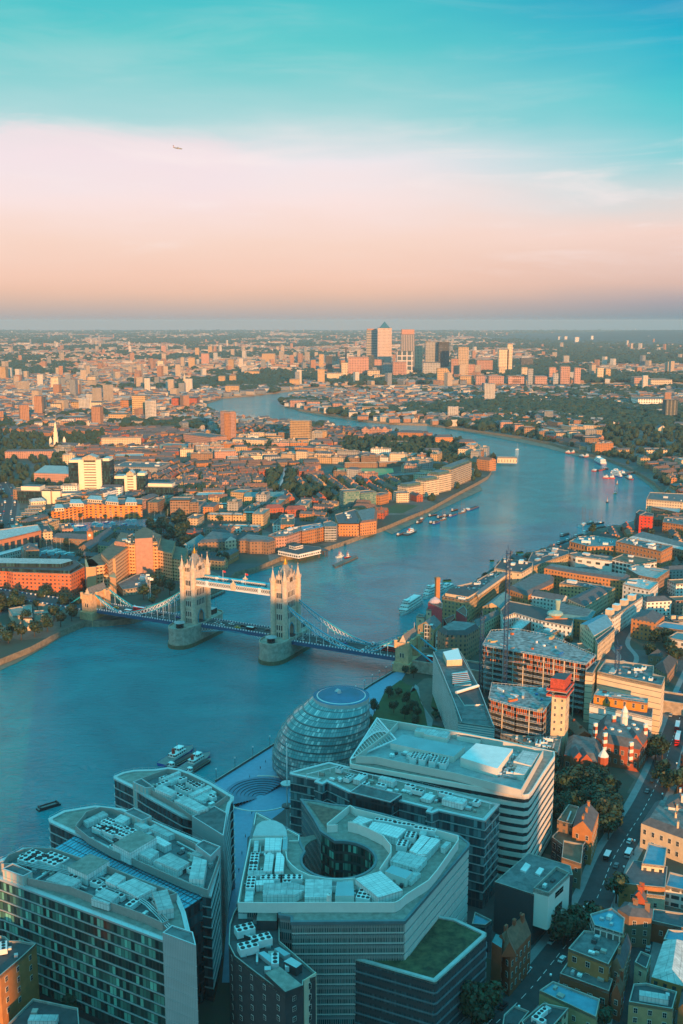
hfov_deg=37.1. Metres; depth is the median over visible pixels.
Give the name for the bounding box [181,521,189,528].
broadleaf tree
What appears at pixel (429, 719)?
path
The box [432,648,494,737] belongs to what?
terraced flats
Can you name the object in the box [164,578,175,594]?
broadleaf tree
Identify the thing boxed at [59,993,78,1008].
broadleaf tree
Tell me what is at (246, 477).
terraced house
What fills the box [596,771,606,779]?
broadleaf tree
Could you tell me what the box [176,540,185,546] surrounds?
broadleaf tree
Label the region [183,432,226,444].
red hall
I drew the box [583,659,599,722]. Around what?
striped block
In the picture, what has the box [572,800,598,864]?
house
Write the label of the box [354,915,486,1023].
office wing
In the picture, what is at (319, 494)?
terraced house
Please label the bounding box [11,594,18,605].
broadleaf tree
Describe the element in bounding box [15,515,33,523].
terraced flats
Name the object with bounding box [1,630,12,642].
broadleaf tree
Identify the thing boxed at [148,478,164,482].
terraced house
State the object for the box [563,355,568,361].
tower
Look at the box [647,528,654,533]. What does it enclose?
broadleaf tree
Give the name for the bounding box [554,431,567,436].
riverside block
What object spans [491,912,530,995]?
gothic house
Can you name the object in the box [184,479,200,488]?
terraced house
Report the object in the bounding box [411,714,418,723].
broadleaf tree
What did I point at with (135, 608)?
bus
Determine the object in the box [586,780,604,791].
broadleaf tree
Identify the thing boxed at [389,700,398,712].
broadleaf tree
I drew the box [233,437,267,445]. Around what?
crescent flats
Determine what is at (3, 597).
broadleaf tree
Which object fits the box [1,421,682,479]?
city buildings
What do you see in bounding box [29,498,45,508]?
terraced flats
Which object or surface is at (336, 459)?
apartment block
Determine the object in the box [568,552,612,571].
white museum
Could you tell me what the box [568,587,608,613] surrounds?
slate quad
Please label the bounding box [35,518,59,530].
apartment block
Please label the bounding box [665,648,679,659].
broadleaf tree
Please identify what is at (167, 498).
apartment block
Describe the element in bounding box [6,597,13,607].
broadleaf tree
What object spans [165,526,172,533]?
broadleaf tree
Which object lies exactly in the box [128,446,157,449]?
offices
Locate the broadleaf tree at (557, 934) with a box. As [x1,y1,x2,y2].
[547,906,576,944]
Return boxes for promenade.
[214,672,405,982]
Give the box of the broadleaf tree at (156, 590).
[151,586,160,596]
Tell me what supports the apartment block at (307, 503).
on the ground at (16, 647)
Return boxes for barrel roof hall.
[651,939,682,1009]
[664,929,682,940]
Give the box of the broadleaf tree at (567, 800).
[557,794,572,804]
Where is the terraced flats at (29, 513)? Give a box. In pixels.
[21,512,38,515]
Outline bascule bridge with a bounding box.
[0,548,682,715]
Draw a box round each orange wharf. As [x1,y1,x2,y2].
[463,458,476,463]
[477,456,495,470]
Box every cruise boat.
[399,594,422,615]
[423,583,444,598]
[594,456,606,465]
[611,470,622,477]
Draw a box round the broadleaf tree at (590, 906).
[583,900,604,930]
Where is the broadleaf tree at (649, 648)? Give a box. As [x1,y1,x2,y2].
[643,642,656,654]
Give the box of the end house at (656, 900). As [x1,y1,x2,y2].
[646,888,665,914]
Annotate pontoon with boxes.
[36,800,60,811]
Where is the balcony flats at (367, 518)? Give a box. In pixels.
[355,507,376,535]
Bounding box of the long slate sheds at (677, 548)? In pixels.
[629,531,682,555]
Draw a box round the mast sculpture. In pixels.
[280,743,290,826]
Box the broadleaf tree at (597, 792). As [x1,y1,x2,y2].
[589,788,607,804]
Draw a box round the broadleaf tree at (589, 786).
[581,783,591,791]
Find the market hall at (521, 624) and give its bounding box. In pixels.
[510,618,530,631]
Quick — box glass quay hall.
[0,543,37,557]
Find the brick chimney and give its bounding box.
[434,577,440,598]
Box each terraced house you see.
[40,553,60,558]
[60,554,81,561]
[79,557,86,566]
[83,551,99,558]
[90,526,115,536]
[98,541,112,552]
[111,524,127,529]
[114,468,126,472]
[115,529,135,537]
[127,524,142,530]
[128,491,145,497]
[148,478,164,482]
[152,471,163,478]
[154,477,175,481]
[161,468,171,474]
[162,474,171,477]
[167,478,189,486]
[169,470,179,478]
[176,472,188,478]
[177,467,186,474]
[178,488,182,495]
[182,476,196,479]
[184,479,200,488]
[186,488,199,495]
[186,529,203,537]
[188,471,199,478]
[190,528,207,536]
[194,495,206,499]
[195,468,209,471]
[198,550,216,557]
[200,473,212,478]
[200,481,221,487]
[201,470,217,474]
[203,474,217,480]
[203,487,224,491]
[203,554,227,569]
[207,523,234,533]
[208,493,227,502]
[212,528,233,533]
[215,467,231,471]
[217,470,235,475]
[218,477,230,480]
[218,485,234,492]
[219,479,232,484]
[220,475,241,481]
[224,468,237,472]
[227,485,249,494]
[229,473,246,476]
[231,481,241,485]
[232,465,244,469]
[235,479,250,485]
[236,470,257,473]
[236,534,243,541]
[238,468,252,471]
[239,487,258,491]
[240,476,250,479]
[241,531,259,535]
[242,526,261,534]
[244,482,266,487]
[252,474,263,482]
[252,477,265,482]
[257,469,266,476]
[260,488,272,491]
[288,494,294,503]
[292,465,303,471]
[294,475,302,482]
[297,468,313,476]
[298,466,315,470]
[299,510,326,521]
[300,496,324,505]
[303,470,323,478]
[304,463,317,470]
[306,473,321,478]
[313,503,333,512]
[313,519,327,523]
[316,492,326,499]
[316,516,332,520]
[322,499,338,509]
[326,474,334,483]
[329,478,336,486]
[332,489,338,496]
[344,508,365,510]
[346,478,356,487]
[353,483,359,488]
[356,499,370,503]
[364,478,371,483]
[367,482,374,489]
[372,476,378,483]
[375,506,388,515]
[376,508,384,518]
[377,479,385,488]
[382,488,391,499]
[384,474,391,481]
[386,483,394,491]
[390,476,402,484]
[391,486,396,494]
[401,475,411,482]
[410,492,422,501]
[509,554,527,560]
[547,544,563,548]
[563,548,576,552]
[568,714,590,737]
[599,532,618,539]
[607,526,617,533]
[610,531,619,539]
[622,522,631,533]
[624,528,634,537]
[634,516,661,525]
[655,513,670,517]
[662,515,682,524]
[666,472,677,480]
[668,528,679,538]
[671,475,676,482]
[671,512,682,515]
[672,535,682,541]
[676,487,682,492]
[680,752,682,765]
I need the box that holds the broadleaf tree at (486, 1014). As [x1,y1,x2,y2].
[471,995,494,1023]
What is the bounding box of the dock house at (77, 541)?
[53,528,93,548]
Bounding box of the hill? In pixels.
[448,330,682,345]
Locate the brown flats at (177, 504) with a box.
[170,497,191,516]
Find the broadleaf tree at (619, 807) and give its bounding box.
[609,801,624,826]
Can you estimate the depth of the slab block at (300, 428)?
2023.80 m
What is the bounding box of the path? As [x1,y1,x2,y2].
[410,684,432,725]
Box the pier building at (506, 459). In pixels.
[497,457,516,462]
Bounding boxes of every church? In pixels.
[49,423,80,447]
[655,424,664,432]
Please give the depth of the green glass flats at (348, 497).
1338.84 m
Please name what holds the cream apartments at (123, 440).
on the ground at (16, 647)
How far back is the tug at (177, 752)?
581.46 m
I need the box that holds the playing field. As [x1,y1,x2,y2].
[337,468,393,475]
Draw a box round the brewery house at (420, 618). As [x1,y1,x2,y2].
[416,614,424,630]
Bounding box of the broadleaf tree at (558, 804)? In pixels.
[552,795,567,819]
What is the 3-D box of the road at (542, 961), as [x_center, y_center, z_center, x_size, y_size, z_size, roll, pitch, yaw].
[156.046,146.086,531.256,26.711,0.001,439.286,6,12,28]
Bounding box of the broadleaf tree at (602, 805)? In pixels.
[593,796,616,831]
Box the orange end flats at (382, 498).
[376,492,388,504]
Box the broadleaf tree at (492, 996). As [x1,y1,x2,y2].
[477,980,506,1009]
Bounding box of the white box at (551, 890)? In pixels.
[533,866,569,929]
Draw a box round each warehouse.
[78,528,114,554]
[115,453,143,456]
[198,531,236,552]
[442,571,508,621]
[471,609,499,637]
[482,592,511,615]
[507,573,553,604]
[528,547,568,573]
[544,564,629,598]
[622,578,657,598]
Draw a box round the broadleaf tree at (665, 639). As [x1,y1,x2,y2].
[662,635,671,650]
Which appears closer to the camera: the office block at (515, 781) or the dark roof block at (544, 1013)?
the dark roof block at (544, 1013)
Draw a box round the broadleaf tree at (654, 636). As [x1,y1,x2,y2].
[648,628,660,643]
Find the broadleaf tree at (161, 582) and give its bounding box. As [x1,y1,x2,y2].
[156,573,166,590]
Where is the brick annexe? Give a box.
[559,962,612,1008]
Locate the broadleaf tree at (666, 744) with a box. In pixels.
[658,732,671,759]
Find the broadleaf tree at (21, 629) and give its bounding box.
[16,623,27,639]
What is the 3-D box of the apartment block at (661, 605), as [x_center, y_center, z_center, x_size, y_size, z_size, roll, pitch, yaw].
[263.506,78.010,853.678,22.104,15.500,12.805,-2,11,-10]
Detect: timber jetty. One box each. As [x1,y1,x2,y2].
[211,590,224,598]
[333,555,357,568]
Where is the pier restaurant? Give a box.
[278,544,328,560]
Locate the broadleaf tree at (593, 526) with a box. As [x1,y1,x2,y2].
[588,523,596,531]
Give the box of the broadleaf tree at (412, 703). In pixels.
[407,698,419,712]
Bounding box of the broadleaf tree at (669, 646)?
[664,641,675,651]
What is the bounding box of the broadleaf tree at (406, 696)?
[401,691,410,705]
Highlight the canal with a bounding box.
[275,468,285,491]
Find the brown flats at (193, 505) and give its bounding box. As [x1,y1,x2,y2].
[189,498,198,515]
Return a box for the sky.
[0,0,682,329]
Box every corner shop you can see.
[611,933,630,991]
[611,968,624,1021]
[631,881,646,905]
[633,951,650,983]
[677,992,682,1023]
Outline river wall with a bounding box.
[215,671,391,781]
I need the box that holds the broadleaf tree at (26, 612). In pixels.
[19,609,32,619]
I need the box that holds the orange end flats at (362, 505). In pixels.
[352,503,376,508]
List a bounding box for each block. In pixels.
[0,366,8,378]
[0,845,197,1023]
[10,523,22,527]
[13,487,20,498]
[20,514,48,525]
[23,543,39,557]
[34,396,46,410]
[34,465,68,483]
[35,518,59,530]
[39,524,52,540]
[45,486,60,489]
[48,803,222,1001]
[50,403,61,410]
[51,377,59,386]
[53,447,70,453]
[55,445,73,450]
[55,495,81,503]
[59,523,72,532]
[61,483,79,491]
[63,453,75,465]
[64,416,86,420]
[71,401,78,407]
[74,490,96,499]
[80,489,100,491]
[85,491,102,498]
[88,376,96,383]
[91,401,105,405]
[99,487,117,497]
[101,484,122,496]
[108,413,129,418]
[114,765,235,933]
[118,492,136,497]
[120,399,131,408]
[132,395,147,414]
[140,493,158,507]
[143,499,145,509]
[148,497,164,512]
[160,495,173,502]
[161,345,166,351]
[171,396,199,405]
[179,493,193,497]
[180,447,193,456]
[187,513,203,526]
[188,357,195,367]
[191,451,212,460]
[193,442,207,451]
[195,347,199,354]
[195,444,209,451]
[196,499,206,513]
[201,353,209,363]
[203,502,218,516]
[208,346,212,352]
[210,445,223,449]
[211,447,233,458]
[214,450,235,458]
[218,376,225,380]
[221,441,238,447]
[225,385,239,392]
[227,456,237,458]
[227,498,241,512]
[228,359,233,367]
[229,375,236,380]
[229,907,316,1023]
[234,445,247,455]
[236,798,469,1023]
[242,450,262,453]
[243,433,258,437]
[243,506,257,511]
[244,370,259,373]
[244,492,283,504]
[249,503,261,508]
[250,453,261,459]
[252,508,269,529]
[255,502,265,507]
[256,491,269,504]
[261,451,276,459]
[262,353,275,362]
[264,448,279,454]
[264,454,280,460]
[270,498,285,507]
[272,441,289,447]
[273,518,280,532]
[276,494,288,506]
[279,514,293,517]
[281,452,295,460]
[281,518,293,529]
[286,447,294,451]
[290,379,299,384]
[290,399,306,406]
[290,420,311,438]
[290,441,307,446]
[290,760,499,908]
[295,445,314,451]
[295,499,311,510]
[296,449,308,462]
[298,438,308,445]
[307,401,319,404]
[308,455,332,463]
[310,440,320,444]
[312,431,321,439]
[313,430,326,437]
[314,450,336,453]
[315,447,327,449]
[315,451,333,455]
[316,444,329,448]
[318,368,324,381]
[319,354,323,366]
[326,356,331,368]
[327,372,340,378]
[329,445,341,448]
[332,455,344,463]
[333,402,340,406]
[333,453,347,461]
[333,469,346,478]
[337,449,359,455]
[343,405,355,409]
[347,467,360,479]
[348,456,360,461]
[350,717,554,878]
[358,471,377,480]
[359,452,376,456]
[361,454,379,464]
[362,406,387,410]
[367,370,379,375]
[371,446,390,454]
[380,455,389,460]
[382,363,391,372]
[390,452,406,460]
[403,461,418,464]
[404,463,421,472]
[407,453,417,460]
[408,456,433,461]
[414,472,429,480]
[417,452,426,456]
[419,460,432,468]
[420,468,439,472]
[430,451,441,461]
[433,461,448,468]
[436,368,454,380]
[437,621,479,659]
[458,446,469,456]
[459,375,473,383]
[466,442,477,448]
[468,364,474,372]
[470,448,480,459]
[475,375,484,384]
[479,445,488,455]
[487,375,503,383]
[498,367,504,373]
[499,420,512,429]
[500,601,573,641]
[503,1005,528,1023]
[507,376,519,383]
[513,423,523,432]
[521,1003,568,1023]
[523,426,534,434]
[534,414,558,418]
[537,429,544,436]
[539,981,599,1023]
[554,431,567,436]
[567,430,579,437]
[567,930,620,981]
[570,643,590,652]
[572,432,584,440]
[576,566,597,569]
[582,436,598,443]
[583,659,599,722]
[587,445,591,451]
[588,695,652,741]
[592,441,612,452]
[594,627,614,659]
[596,659,664,733]
[600,593,642,634]
[612,554,656,573]
[614,399,629,401]
[618,860,667,906]
[626,564,669,594]
[627,983,676,1023]
[631,397,664,403]
[635,510,645,531]
[637,454,649,465]
[638,512,653,532]
[641,843,666,872]
[642,596,671,614]
[645,448,669,452]
[646,492,682,512]
[651,506,680,514]
[662,517,682,535]
[662,565,682,578]
[664,787,682,810]
[665,615,682,623]
[665,872,682,908]
[667,579,682,595]
[668,596,682,613]
[669,483,682,489]
[675,458,682,464]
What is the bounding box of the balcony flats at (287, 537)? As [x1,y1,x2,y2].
[268,526,302,550]
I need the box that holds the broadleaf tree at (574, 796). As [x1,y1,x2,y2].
[562,789,581,805]
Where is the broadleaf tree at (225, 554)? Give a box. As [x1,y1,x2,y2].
[221,551,229,559]
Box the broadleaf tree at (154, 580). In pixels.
[147,573,157,584]
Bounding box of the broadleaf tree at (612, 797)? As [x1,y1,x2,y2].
[600,793,624,805]
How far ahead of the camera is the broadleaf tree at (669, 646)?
739.70 m
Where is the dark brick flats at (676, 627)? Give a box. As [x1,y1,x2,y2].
[655,621,682,641]
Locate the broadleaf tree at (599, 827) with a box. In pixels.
[598,815,603,832]
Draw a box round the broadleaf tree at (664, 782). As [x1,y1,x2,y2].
[659,768,673,790]
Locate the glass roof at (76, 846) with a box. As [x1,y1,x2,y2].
[55,836,204,1004]
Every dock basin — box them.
[39,545,74,555]
[71,519,170,532]
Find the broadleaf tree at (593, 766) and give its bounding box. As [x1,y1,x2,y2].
[586,762,603,773]
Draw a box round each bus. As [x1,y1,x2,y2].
[133,606,144,612]
[382,645,394,651]
[426,655,432,661]
[443,582,454,590]
[674,720,679,732]
[674,733,679,745]
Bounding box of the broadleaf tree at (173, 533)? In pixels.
[170,529,177,540]
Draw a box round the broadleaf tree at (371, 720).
[369,714,373,727]
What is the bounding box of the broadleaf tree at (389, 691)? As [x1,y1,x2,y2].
[384,686,393,697]
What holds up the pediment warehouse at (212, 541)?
on the ground at (16, 647)
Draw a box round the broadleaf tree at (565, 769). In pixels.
[561,764,584,779]
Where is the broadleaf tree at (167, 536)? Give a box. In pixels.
[163,533,170,539]
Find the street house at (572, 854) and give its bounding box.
[561,840,582,888]
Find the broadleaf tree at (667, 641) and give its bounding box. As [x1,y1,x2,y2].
[663,639,677,652]
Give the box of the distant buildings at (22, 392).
[0,329,682,428]
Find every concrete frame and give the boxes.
[481,628,595,718]
[488,682,552,739]
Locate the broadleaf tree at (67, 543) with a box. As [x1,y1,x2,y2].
[63,538,70,548]
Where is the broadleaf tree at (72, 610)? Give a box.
[65,603,78,620]
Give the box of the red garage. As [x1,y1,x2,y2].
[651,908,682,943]
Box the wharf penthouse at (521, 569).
[494,558,532,592]
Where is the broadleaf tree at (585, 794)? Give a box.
[579,787,593,803]
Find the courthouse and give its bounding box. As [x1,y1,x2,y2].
[592,706,648,771]
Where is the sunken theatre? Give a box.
[226,775,282,811]
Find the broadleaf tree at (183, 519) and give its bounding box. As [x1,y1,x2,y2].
[180,516,187,521]
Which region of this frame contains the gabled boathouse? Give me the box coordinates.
[184,534,203,550]
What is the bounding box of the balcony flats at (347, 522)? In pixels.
[335,509,358,536]
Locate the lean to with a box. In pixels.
[472,912,491,952]
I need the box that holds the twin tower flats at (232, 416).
[220,410,234,441]
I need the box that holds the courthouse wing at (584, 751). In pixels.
[564,735,608,771]
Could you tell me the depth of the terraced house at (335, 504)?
1321.64 m
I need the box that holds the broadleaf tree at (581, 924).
[560,916,586,943]
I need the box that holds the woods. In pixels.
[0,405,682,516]
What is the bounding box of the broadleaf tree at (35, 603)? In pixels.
[32,599,40,609]
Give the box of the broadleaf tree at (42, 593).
[36,589,48,596]
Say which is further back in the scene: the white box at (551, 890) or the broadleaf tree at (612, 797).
the broadleaf tree at (612, 797)
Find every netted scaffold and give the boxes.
[428,601,441,627]
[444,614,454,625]
[456,606,466,621]
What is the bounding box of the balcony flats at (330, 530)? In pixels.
[323,520,336,540]
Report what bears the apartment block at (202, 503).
on the ground at (16, 647)
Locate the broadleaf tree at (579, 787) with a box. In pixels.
[577,779,592,789]
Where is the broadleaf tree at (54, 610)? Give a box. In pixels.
[48,604,59,620]
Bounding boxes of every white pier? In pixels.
[42,489,51,503]
[52,489,61,502]
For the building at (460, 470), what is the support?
on the ground at (16, 647)
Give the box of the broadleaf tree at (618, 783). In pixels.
[605,776,621,792]
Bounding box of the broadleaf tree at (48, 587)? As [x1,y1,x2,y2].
[41,585,53,595]
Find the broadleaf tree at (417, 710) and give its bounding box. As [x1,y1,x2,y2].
[413,706,421,714]
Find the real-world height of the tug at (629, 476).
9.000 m
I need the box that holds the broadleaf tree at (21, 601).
[16,594,26,605]
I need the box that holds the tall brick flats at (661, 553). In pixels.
[615,537,672,567]
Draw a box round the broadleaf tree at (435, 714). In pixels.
[431,710,439,718]
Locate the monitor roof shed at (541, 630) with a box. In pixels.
[531,627,558,637]
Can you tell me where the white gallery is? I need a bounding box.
[195,492,224,500]
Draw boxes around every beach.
[0,637,59,669]
[234,561,283,578]
[298,411,366,422]
[384,485,481,533]
[447,428,594,458]
[634,473,661,492]
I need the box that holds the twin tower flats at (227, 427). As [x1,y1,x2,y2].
[224,412,235,440]
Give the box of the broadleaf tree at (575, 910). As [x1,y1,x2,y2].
[565,903,590,935]
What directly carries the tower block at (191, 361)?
on the ground at (16, 647)
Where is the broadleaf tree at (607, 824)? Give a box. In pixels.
[599,810,620,839]
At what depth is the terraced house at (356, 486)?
1469.22 m
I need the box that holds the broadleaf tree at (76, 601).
[70,597,81,603]
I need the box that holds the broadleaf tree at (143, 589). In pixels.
[138,584,148,599]
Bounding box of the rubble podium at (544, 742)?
[500,733,561,762]
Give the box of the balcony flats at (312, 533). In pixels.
[301,523,323,544]
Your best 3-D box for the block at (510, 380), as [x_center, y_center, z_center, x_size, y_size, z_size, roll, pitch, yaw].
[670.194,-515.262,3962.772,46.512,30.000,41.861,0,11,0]
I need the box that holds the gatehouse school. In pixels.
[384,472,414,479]
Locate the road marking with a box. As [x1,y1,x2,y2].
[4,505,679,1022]
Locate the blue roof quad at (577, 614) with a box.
[545,599,595,636]
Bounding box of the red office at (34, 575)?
[0,558,85,596]
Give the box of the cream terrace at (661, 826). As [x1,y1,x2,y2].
[640,794,682,863]
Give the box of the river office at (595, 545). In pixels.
[569,535,616,556]
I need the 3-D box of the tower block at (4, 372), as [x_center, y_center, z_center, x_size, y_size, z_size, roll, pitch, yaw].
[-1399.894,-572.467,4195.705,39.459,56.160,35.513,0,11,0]
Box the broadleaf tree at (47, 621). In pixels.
[40,613,53,630]
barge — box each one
[166,752,193,767]
[186,758,210,773]
[440,511,446,520]
[466,506,478,510]
[556,540,565,544]
[560,532,569,536]
[578,508,586,526]
[591,468,608,471]
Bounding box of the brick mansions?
[266,436,281,439]
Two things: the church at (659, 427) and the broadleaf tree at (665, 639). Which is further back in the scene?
the church at (659, 427)
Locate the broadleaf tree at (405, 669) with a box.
[401,665,408,673]
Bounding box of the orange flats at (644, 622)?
[630,609,663,641]
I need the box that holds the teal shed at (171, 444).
[160,443,187,448]
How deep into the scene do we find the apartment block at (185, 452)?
1835.72 m
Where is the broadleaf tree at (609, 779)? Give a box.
[600,774,616,793]
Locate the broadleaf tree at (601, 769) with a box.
[595,766,609,776]
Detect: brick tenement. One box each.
[5,449,54,458]
[248,446,285,451]
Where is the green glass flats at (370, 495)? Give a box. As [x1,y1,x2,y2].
[360,490,375,504]
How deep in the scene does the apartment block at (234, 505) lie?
1292.69 m
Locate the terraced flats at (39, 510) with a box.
[24,508,41,514]
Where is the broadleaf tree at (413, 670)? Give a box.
[410,666,417,677]
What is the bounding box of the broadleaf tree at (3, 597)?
[0,592,6,612]
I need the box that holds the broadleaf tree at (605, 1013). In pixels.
[597,1004,613,1023]
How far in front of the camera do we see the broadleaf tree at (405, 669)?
707.15 m
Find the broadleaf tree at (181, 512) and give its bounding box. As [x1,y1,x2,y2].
[178,509,186,518]
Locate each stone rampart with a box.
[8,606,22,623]
[23,605,32,630]
[34,610,52,620]
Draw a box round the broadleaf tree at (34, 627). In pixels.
[29,620,42,636]
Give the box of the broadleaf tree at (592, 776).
[580,766,601,783]
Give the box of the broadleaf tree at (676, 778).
[668,767,682,793]
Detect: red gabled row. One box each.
[263,504,283,519]
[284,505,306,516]
[308,508,330,516]
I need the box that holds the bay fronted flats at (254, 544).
[237,534,275,553]
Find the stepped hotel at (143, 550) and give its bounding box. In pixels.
[85,527,188,596]
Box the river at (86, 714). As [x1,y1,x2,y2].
[0,384,681,858]
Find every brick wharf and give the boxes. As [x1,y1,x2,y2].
[398,430,423,438]
[423,448,440,452]
[434,434,452,443]
[456,439,475,447]
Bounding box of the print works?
[114,461,169,474]
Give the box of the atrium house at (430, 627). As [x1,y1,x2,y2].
[418,615,440,649]
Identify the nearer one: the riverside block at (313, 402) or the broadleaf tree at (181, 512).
the broadleaf tree at (181, 512)
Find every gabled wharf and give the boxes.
[362,426,370,433]
[370,426,377,434]
[377,426,382,432]
[382,426,391,434]
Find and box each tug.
[157,744,192,767]
[178,749,209,770]
[335,552,343,557]
[403,526,416,535]
[625,474,633,479]
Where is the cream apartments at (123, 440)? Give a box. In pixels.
[101,437,141,445]
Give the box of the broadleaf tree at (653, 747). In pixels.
[646,734,664,762]
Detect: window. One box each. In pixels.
[555,885,563,897]
[555,901,561,913]
[585,961,589,967]
[600,997,604,1004]
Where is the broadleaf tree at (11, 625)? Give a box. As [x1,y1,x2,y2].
[6,620,16,632]
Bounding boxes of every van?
[246,626,253,630]
[603,849,611,860]
[624,847,632,857]
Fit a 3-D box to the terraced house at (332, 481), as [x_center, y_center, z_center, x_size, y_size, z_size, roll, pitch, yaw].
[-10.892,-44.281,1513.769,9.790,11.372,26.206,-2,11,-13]
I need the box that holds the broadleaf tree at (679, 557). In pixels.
[677,554,682,561]
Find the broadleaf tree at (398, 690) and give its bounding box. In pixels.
[394,687,402,694]
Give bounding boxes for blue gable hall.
[579,615,612,653]
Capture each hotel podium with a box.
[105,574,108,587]
[118,574,156,595]
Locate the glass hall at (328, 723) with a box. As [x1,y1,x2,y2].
[272,685,369,780]
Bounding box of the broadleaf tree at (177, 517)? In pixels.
[174,514,180,523]
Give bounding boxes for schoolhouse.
[648,649,662,665]
[653,655,677,685]
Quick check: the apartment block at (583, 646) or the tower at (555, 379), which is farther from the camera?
the tower at (555, 379)
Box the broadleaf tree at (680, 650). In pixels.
[676,647,682,657]
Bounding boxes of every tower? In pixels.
[68,453,114,489]
[114,469,147,494]
[341,362,347,374]
[348,356,368,373]
[368,355,373,369]
[374,359,383,372]
[392,362,406,375]
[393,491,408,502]
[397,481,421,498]
[414,346,422,368]
[415,475,438,496]
[422,362,439,373]
[424,341,437,361]
[426,597,440,619]
[427,469,450,492]
[438,342,448,367]
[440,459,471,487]
[450,359,457,376]
[457,347,468,374]
[475,359,492,369]
[497,349,508,369]
[507,344,512,368]
[513,376,525,383]
[519,358,532,364]
[521,367,527,374]
[527,368,532,384]
[533,376,546,383]
[548,367,555,376]
[552,373,558,383]
[559,366,569,383]
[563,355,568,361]
[573,367,580,383]
[596,367,603,376]
[605,368,610,375]
[605,384,629,385]
[630,377,649,383]
[648,378,671,384]
[662,399,677,415]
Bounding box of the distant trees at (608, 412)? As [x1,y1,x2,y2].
[0,329,682,429]
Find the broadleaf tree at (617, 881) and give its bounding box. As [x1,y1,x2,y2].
[604,871,628,903]
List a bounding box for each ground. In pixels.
[0,330,682,664]
[40,388,682,1023]
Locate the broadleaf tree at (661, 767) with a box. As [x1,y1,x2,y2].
[650,759,671,786]
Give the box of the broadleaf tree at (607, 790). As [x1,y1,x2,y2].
[592,784,616,796]
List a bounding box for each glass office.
[17,484,48,502]
[60,491,82,497]
[145,482,177,496]
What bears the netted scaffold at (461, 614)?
on the ground at (216, 1010)
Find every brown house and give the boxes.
[0,935,39,1023]
[8,998,78,1023]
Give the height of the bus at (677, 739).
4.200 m
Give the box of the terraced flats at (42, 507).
[28,505,44,511]
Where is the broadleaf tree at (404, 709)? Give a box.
[400,704,410,718]
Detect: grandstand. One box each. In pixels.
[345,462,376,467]
[378,461,405,466]
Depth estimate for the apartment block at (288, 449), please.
1875.71 m
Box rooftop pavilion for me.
[589,907,624,941]
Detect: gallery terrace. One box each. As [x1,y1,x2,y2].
[208,512,218,520]
[218,512,233,520]
[219,502,226,507]
[233,513,242,521]
[234,524,248,532]
[243,511,254,521]
[248,524,260,528]
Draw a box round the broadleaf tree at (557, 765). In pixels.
[554,757,560,770]
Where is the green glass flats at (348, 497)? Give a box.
[339,488,359,507]
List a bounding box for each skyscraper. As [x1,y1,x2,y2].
[366,329,376,358]
[377,321,391,362]
[396,351,412,372]
[400,329,414,369]
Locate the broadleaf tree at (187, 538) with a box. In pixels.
[183,534,191,542]
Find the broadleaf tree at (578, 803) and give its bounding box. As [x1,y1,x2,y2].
[574,800,591,806]
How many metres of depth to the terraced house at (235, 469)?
1603.15 m
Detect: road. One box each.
[0,482,16,528]
[473,683,682,1023]
[612,929,652,1023]
[614,623,633,661]
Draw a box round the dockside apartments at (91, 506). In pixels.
[51,495,142,522]
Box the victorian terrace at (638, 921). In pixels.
[618,898,652,947]
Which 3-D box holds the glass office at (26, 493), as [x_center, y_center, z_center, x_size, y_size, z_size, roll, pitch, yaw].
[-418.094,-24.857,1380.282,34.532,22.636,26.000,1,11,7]
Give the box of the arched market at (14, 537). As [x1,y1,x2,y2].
[0,524,41,551]
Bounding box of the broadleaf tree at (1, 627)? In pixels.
[0,624,5,635]
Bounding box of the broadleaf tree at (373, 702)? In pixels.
[369,698,379,712]
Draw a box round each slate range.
[531,590,567,609]
[559,579,614,605]
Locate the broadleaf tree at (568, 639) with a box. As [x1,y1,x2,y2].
[564,635,572,642]
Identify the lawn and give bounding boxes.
[369,680,444,728]
[388,504,417,512]
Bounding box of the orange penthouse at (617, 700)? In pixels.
[593,689,647,712]
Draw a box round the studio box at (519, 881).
[493,853,572,944]
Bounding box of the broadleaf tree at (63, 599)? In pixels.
[57,592,69,603]
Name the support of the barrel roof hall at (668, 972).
on the ground at (216, 1010)
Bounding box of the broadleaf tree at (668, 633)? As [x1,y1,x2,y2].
[661,627,673,636]
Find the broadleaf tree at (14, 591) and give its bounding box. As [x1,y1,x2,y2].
[9,589,18,606]
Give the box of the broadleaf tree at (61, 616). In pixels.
[55,611,66,626]
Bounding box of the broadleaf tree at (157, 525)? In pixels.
[153,523,159,529]
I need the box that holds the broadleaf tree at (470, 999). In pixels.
[459,980,484,1023]
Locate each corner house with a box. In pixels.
[551,830,585,867]
[557,804,578,835]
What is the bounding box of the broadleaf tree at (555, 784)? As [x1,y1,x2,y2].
[553,771,570,793]
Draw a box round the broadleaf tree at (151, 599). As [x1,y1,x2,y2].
[148,596,155,602]
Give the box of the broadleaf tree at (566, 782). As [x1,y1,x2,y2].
[554,769,581,791]
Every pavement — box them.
[11,484,19,523]
[461,671,682,1023]
[607,942,661,1023]
[612,631,638,662]
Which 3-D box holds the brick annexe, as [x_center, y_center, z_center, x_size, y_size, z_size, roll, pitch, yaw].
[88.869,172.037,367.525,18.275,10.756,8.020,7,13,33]
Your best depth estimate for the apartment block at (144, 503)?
1325.42 m
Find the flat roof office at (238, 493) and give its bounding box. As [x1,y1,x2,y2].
[231,489,251,502]
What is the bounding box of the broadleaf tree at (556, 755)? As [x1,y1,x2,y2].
[545,747,559,761]
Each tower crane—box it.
[479,612,485,687]
[502,546,512,684]
[614,640,621,672]
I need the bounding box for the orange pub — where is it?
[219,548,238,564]
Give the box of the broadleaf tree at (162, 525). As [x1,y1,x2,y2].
[159,522,167,531]
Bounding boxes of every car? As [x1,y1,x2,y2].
[498,1001,507,1009]
[547,938,555,944]
[558,955,566,962]
[645,945,650,951]
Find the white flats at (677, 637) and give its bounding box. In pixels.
[666,632,682,651]

